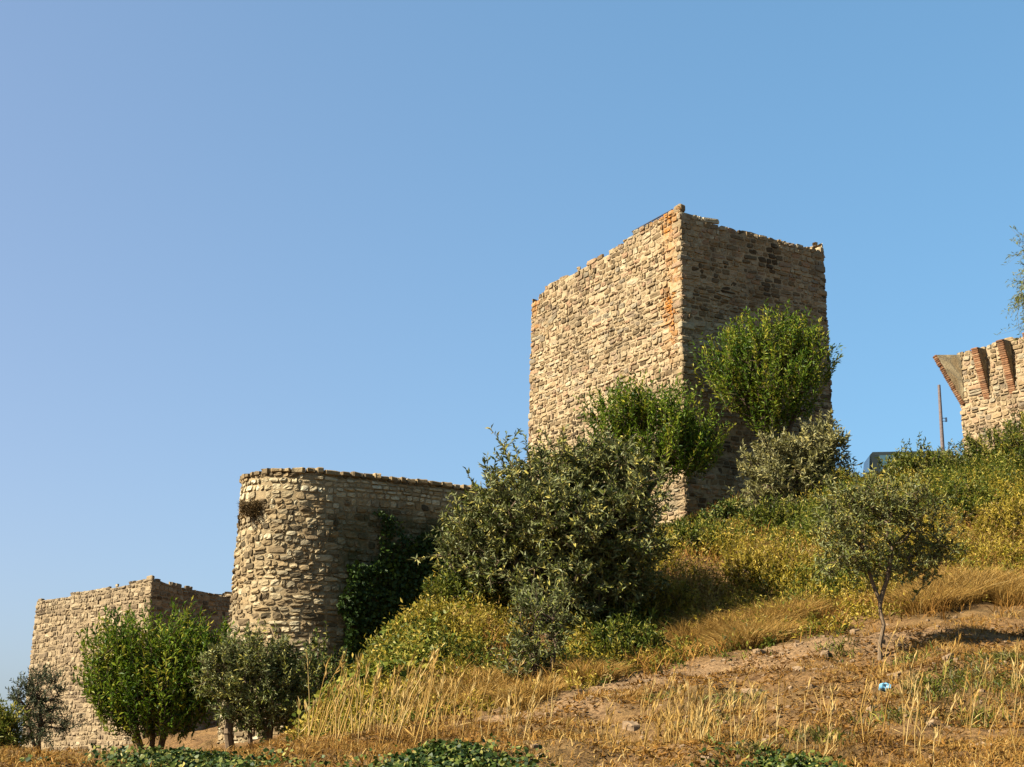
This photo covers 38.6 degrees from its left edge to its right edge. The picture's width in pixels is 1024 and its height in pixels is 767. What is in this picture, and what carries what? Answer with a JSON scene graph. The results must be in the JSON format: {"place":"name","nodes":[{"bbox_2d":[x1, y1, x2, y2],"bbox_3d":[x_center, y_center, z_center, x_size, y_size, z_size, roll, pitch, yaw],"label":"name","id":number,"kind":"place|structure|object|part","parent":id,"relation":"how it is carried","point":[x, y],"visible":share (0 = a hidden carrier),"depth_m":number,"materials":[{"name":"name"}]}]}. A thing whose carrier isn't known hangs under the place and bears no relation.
{"place":"outdoors","nodes":[
{"label":"outdoors","id":0,"kind":"place"},
{"bbox_2d":[0,469,1023,766],"bbox_3d":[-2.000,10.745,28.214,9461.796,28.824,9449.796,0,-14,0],"label":"hillside","id":1,"kind":"structure","parent":0,"point":[566,747],"depth_m":20.28,"materials":[{"name":"soil"}]},
{"bbox_2d":[0,693,34,749],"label":"wild shrub","id":2,"kind":"object","parent":1,"relation":"on","point":[9,724],"visible":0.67,"depth_m":29.18,"materials":[{"name":"green plant"}]},
{"bbox_2d":[5,661,87,750],"bbox_3d":[-11.320,8.030,35.068,2.125,2.732,1.576,0,-14,0],"label":"olive tree","id":3,"kind":"object","parent":1,"relation":"on","point":[37,700],"visible":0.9,"depth_m":35.02,"materials":[{"name":"green plant"}]},
{"bbox_2d":[22,575,231,752],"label":"castle tower","id":4,"kind":"structure","parent":1,"relation":"on","point":[58,624],"depth_m":62.90,"materials":[{"name":"stone"}]},
{"bbox_2d":[71,595,240,751],"bbox_3d":[-7.463,6.448,31.411,3.869,3.740,3.109,0,-14,0],"label":"almond tree","id":5,"kind":"object","parent":1,"relation":"on","point":[128,668],"visible":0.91,"depth_m":30.81,"materials":[{"name":"green plant"}]},
{"bbox_2d":[19,739,391,766],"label":"ground ivy","id":6,"kind":"object","parent":1,"relation":"on","point":[183,756],"visible":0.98,"depth_m":13.59,"materials":[{"name":"green plant"}]},
{"bbox_2d":[188,619,323,749],"bbox_3d":[-4.819,5.729,27.398,2.540,2.679,2.064,0,-14,0],"label":"olive tree","id":7,"kind":"object","parent":1,"relation":"on","point":[243,668],"visible":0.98,"depth_m":27.14,"materials":[{"name":"green plant"}]},
{"bbox_2d":[277,621,358,737],"bbox_3d":[-4.134,6.653,32.356,2.211,2.757,2.404,0,-14,0],"label":"wild shrub","id":8,"kind":"object","parent":1,"relation":"on","point":[334,664],"visible":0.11,"depth_m":32.24,"materials":[{"name":"green plant"}]},
{"bbox_2d":[217,467,520,743],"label":"round bastion","id":9,"kind":"object","parent":1,"relation":"on","point":[307,538],"visible":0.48,"depth_m":42.61,"materials":[{"name":"stone"}]},
{"bbox_2d":[237,498,268,520],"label":"wall plant","id":10,"kind":"object","parent":9,"relation":"attached to","point":[253,507],"depth_m":42.77,"materials":[{"name":"brown plant"}]},
{"bbox_2d":[336,509,525,670],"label":"wall ivy","id":11,"kind":"object","parent":9,"relation":"attached to","point":[402,584],"depth_m":42.91,"materials":[{"name":"green plant"}]},
{"bbox_2d":[288,570,534,724],"bbox_3d":[-1.746,4.690,28.064,3.323,3.809,8.807,-4,-15,17],"label":"ground ivy","id":12,"kind":"object","parent":1,"relation":"on","point":[371,672],"visible":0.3,"depth_m":25.63,"materials":[{"name":"green plant"}]},
{"bbox_2d":[311,732,576,766],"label":"ground ivy","id":13,"kind":"object","parent":1,"relation":"on","point":[439,753],"visible":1,"depth_m":12.34,"materials":[{"name":"green plant"}]},
{"bbox_2d":[420,560,502,605],"bbox_3d":[-0.945,4.083,29.229,1.797,1.273,1.547,6,-16,-23],"label":"wild shrub","id":14,"kind":"object","parent":1,"relation":"on","point":[446,585],"visible":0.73,"depth_m":29.00,"materials":[{"name":"green plant"}]},
{"bbox_2d":[0,610,1023,766],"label":"dry stubble","id":15,"kind":"object","parent":1,"relation":"on","point":[339,746],"visible":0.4,"depth_m":16.16,"materials":[{"name":"beige plant"}]},
{"bbox_2d":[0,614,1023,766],"bbox_3d":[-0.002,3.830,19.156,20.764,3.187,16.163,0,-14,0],"label":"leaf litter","id":16,"kind":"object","parent":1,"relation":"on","point":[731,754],"visible":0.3,"depth_m":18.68,"materials":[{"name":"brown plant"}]},
{"bbox_2d":[491,573,588,681],"bbox_3d":[0.482,4.227,24.737,1.696,2.046,1.574,0,-14,0],"label":"olive shrub","id":17,"kind":"object","parent":1,"relation":"on","point":[535,652],"visible":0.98,"depth_m":24.56,"materials":[{"name":"green plant"}]},
{"bbox_2d":[407,423,679,632],"bbox_3d":[0.660,3.021,29.674,5.605,4.567,4.090,0,-14,0],"label":"olive tree","id":18,"kind":"object","parent":1,"relation":"on","point":[578,501],"visible":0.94,"depth_m":29.03,"materials":[{"name":"green plant"}]},
{"bbox_2d":[580,602,670,662],"bbox_3d":[2.046,4.617,26.652,1.773,1.225,1.738,0,-14,0],"label":"wild shrub","id":19,"kind":"object","parent":1,"relation":"on","point":[628,636],"visible":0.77,"depth_m":26.41,"materials":[{"name":"green plant"}]},
{"bbox_2d":[282,439,1023,742],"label":"undergrowth","id":20,"kind":"object","parent":1,"relation":"on","point":[798,574],"visible":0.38,"depth_m":29.83,"materials":[{"name":"green plant"}]},
{"bbox_2d":[573,369,735,508],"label":"almond tree","id":21,"kind":"object","parent":1,"relation":"on","point":[673,427],"visible":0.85,"depth_m":42.07,"materials":[{"name":"green plant"}]},
{"bbox_2d":[293,620,1023,766],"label":"straw stalks","id":22,"kind":"object","parent":1,"relation":"on","point":[697,712],"visible":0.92,"depth_m":17.15,"materials":[{"name":"beige plant"}]},
{"bbox_2d":[620,565,701,620],"bbox_3d":[3.020,4.382,30.324,2.000,1.315,1.751,0,-14,0],"label":"wild shrub","id":23,"kind":"object","parent":1,"relation":"on","point":[676,600],"visible":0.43,"depth_m":29.98,"materials":[{"name":"green plant"}]},
{"bbox_2d":[527,204,835,525],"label":"castle tower","id":24,"kind":"structure","parent":1,"relation":"on","point":[654,297],"depth_m":49.12,"materials":[{"name":"stone"}]},
{"bbox_2d":[631,209,672,234],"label":"metal railing","id":25,"kind":"object","parent":24,"relation":"on","point":[652,220],"visible":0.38,"depth_m":49.79,"materials":[{"name":"grey metal"}]},
{"bbox_2d":[664,512,732,553],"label":"wild shrub","id":26,"kind":"object","parent":1,"relation":"on","point":[693,534],"visible":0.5,"depth_m":34.40,"materials":[{"name":"green plant"}]},
{"bbox_2d":[388,541,1023,717],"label":"golden tussocks","id":27,"kind":"object","parent":1,"relation":"on","point":[1003,583],"visible":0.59,"depth_m":27.52,"materials":[{"name":"plant"}]},
{"bbox_2d":[697,493,750,523],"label":"wild shrub","id":28,"kind":"object","parent":1,"relation":"on","point":[723,512],"visible":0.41,"depth_m":40.50,"materials":[{"name":"green plant"}]},
{"bbox_2d":[430,464,1023,717],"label":"dry grass","id":29,"kind":"structure","parent":1,"relation":"on","point":[930,614],"depth_m":26.84,"materials":[{"name":"plant"}]},
{"bbox_2d":[707,538,791,584],"bbox_3d":[5.282,4.011,31.949,1.839,1.268,1.350,11,-18,-36],"label":"wild shrub","id":30,"kind":"object","parent":1,"relation":"on","point":[727,559],"visible":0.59,"depth_m":31.74,"materials":[{"name":"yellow plant"}]},
{"bbox_2d":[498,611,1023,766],"bbox_3d":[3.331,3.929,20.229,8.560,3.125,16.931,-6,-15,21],"label":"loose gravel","id":31,"kind":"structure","parent":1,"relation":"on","point":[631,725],"depth_m":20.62,"materials":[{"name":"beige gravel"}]},
{"bbox_2d":[669,740,854,766],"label":"ground ivy","id":32,"kind":"object","parent":1,"relation":"on","point":[792,759],"visible":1,"depth_m":12.45,"materials":[{"name":"green plant"}]},
{"bbox_2d":[687,299,844,457],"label":"almond tree","id":33,"kind":"object","parent":1,"relation":"on","point":[760,396],"visible":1,"depth_m":44.98,"materials":[{"name":"green plant"}]},
{"bbox_2d":[738,492,803,534],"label":"wild shrub","id":34,"kind":"object","parent":1,"relation":"on","point":[763,514],"visible":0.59,"depth_m":37.04,"materials":[{"name":"green plant"}]},
{"bbox_2d":[725,409,862,515],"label":"olive tree","id":35,"kind":"object","parent":1,"relation":"on","point":[779,468],"visible":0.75,"depth_m":40.78,"materials":[{"name":"green plant"}]},
{"bbox_2d":[636,631,1023,763],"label":"green weeds","id":36,"kind":"object","parent":1,"relation":"on","point":[820,733],"visible":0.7,"depth_m":18.97,"materials":[{"name":"green plant"}]},
{"bbox_2d":[799,499,868,540],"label":"wild shrub","id":37,"kind":"object","parent":1,"relation":"on","point":[811,517],"visible":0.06,"depth_m":35.06,"materials":[{"name":"green plant"}]},
{"bbox_2d":[816,485,858,502],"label":"wild shrub","id":38,"kind":"object","parent":1,"relation":"on","point":[837,495],"visible":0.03,"depth_m":38.67,"materials":[{"name":"green plant"}]},
{"bbox_2d":[879,683,890,690],"bbox_3d":[4.981,4.055,19.516,0.186,0.116,0.150,0,-14,0],"label":"plastic bag","id":39,"kind":"object","parent":1,"relation":"on","point":[883,686],"visible":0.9,"depth_m":19.47,"materials":[{"name":"white plastic"}]},
{"bbox_2d":[805,460,968,659],"bbox_3d":[6.148,2.903,23.984,2.841,3.358,1.784,0,-14,0],"label":"olive tree","id":40,"kind":"object","parent":1,"relation":"on","point":[900,506],"visible":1,"depth_m":23.96,"materials":[{"name":"green plant"}]},
{"bbox_2d":[863,451,945,476],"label":"parked car","id":41,"kind":"object","parent":1,"relation":"on","point":[870,460],"depth_m":48.45,"materials":[{"name":"blue paint"}]},
{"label":"rear window","id":42,"kind":"part","parent":41,"relation":"part of","materials":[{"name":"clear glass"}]},
{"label":"side window","id":43,"kind":"part","parent":41,"relation":"part of","materials":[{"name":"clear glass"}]},
{"bbox_2d":[874,431,958,484],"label":"wild shrub","id":44,"kind":"object","parent":1,"relation":"on","point":[903,459],"visible":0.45,"depth_m":41.50,"materials":[{"name":"green plant"}]},
{"bbox_2d":[938,385,946,451],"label":"utility pole","id":45,"kind":"object","parent":1,"relation":"on","point":[941,418],"visible":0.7,"depth_m":48.17,"materials":[{"name":"grey metal"}]},
{"bbox_2d":[916,438,972,477],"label":"wild shrub","id":46,"kind":"object","parent":1,"relation":"on","point":[953,456],"visible":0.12,"depth_m":41.93,"materials":[{"name":"green plant"}]},
{"bbox_2d":[917,468,1006,524],"bbox_3d":[11.200,2.943,36.353,1.908,1.755,2.278,-9,-17,30],"label":"wild shrub","id":47,"kind":"object","parent":1,"relation":"on","point":[976,489],"visible":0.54,"depth_m":36.07,"materials":[{"name":"green plant"}]},
{"bbox_2d":[933,333,1023,457],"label":"hilltop fort","id":48,"kind":"structure","parent":1,"relation":"on","point":[986,385],"depth_m":60.68,"materials":[{"name":"stone"}]},
{"bbox_2d":[948,425,1018,468],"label":"wild shrub","id":49,"kind":"object","parent":1,"relation":"on","point":[973,444],"visible":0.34,"depth_m":41.99,"materials":[{"name":"green plant"}]},
{"bbox_2d":[961,491,1023,541],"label":"wild shrub","id":50,"kind":"object","parent":1,"relation":"on","point":[1005,513],"visible":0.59,"depth_m":33.94,"materials":[{"name":"yellow plant"}]},
{"bbox_2d":[985,409,1023,462],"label":"wild shrub","id":51,"kind":"object","parent":1,"relation":"on","point":[1017,433],"visible":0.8,"depth_m":41.68,"materials":[{"name":"green plant"}]},
{"bbox_2d":[993,225,1023,346],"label":"willow tree","id":52,"kind":"object","parent":1,"relation":"on","point":[1018,300],"visible":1,"depth_m":54.77,"materials":[{"name":"green plant"}]},
{"bbox_2d":[0,0,1023,748],"label":"sky","id":53,"kind":"structure","parent":0,"point":[238,237],"materials":[{"name":"blue"}]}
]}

